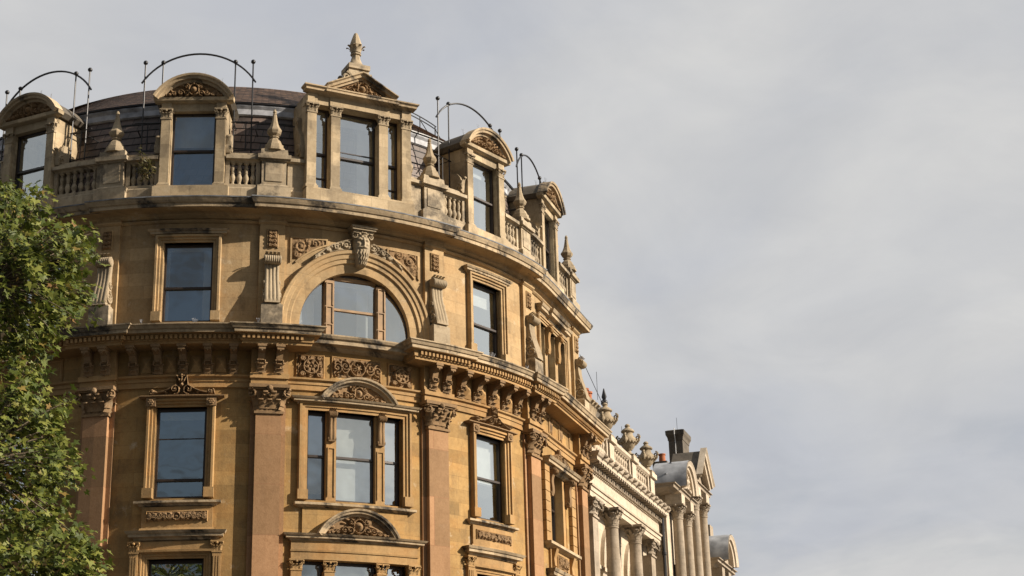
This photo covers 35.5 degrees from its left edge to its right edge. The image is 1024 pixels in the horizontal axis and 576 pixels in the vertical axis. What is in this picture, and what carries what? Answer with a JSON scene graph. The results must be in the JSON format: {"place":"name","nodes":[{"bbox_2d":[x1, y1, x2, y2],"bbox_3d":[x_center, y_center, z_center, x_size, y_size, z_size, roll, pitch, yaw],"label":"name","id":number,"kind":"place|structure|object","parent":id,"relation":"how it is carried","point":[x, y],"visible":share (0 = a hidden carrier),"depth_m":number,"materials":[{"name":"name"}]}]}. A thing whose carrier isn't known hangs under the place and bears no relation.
{"place":"outdoors","nodes":[
{"label":"outdoors","id":0,"kind":"place"},
{"bbox_2d":[0,175,115,575],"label":"plane tree","id":1,"kind":"object","parent":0,"point":[45,455],"visible":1,"depth_m":27.66,"materials":[{"name":"green plant"}]},
{"bbox_2d":[0,0,1023,575],"label":"sky","id":2,"kind":"structure","parent":0,"point":[794,229],"materials":[{"name":"grey"}]},
{"label":"ground","id":3,"kind":"structure","parent":0,"visible":0},
{"bbox_2d":[646,418,714,575],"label":"gabled building","id":4,"kind":"structure","parent":3,"relation":"on","point":[684,483],"depth_m":70.80,"materials":[{"name":"stone"}]},
{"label":"pavement","id":5,"kind":"structure","parent":0,"visible":0},
{"bbox_2d":[0,33,611,575],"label":"corner building","id":6,"kind":"structure","parent":5,"relation":"on","point":[344,323],"depth_m":48.01,"materials":[{"name":"stone"}]},
{"bbox_2d":[0,412,61,538],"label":"window","id":7,"kind":"structure","parent":6,"relation":"in","point":[3,436],"depth_m":45.91,"materials":[{"name":"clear glass"}]},
{"bbox_2d":[135,145,159,181],"bbox_3d":[-10.944,-3.724,48.014,0.814,1.163,0.488,-2,-19,0],"label":"weed","id":8,"kind":"object","parent":6,"relation":"on","point":[145,169],"visible":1,"depth_m":47.96,"materials":[{"name":"green plant"}]},
{"bbox_2d":[296,561,322,575],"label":"window","id":9,"kind":"structure","parent":6,"relation":"in","point":[309,568],"depth_m":45.28,"materials":[{"name":"clear glass"}]},
{"bbox_2d":[326,562,374,575],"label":"window","id":10,"kind":"structure","parent":6,"relation":"in","point":[342,569],"depth_m":45.77,"materials":[{"name":"clear glass"}]},
{"bbox_2d":[375,566,402,575],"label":"window","id":11,"kind":"structure","parent":6,"relation":"in","point":[393,570],"depth_m":46.43,"materials":[{"name":"clear glass"}]},
{"bbox_2d":[541,450,581,575],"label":"window","id":12,"kind":"structure","parent":6,"relation":"in","point":[556,472],"depth_m":54.37,"materials":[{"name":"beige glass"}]},
{"bbox_2d":[580,355,670,575],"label":"balustraded building","id":13,"kind":"structure","parent":5,"relation":"on","point":[628,509],"depth_m":62.61,"materials":[{"name":"stone"}]},
{"bbox_2d":[708,524,738,575],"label":"building","id":14,"kind":"structure","parent":5,"relation":"on","point":[724,560],"depth_m":77.55,"materials":[{"name":"stone"}]}
]}

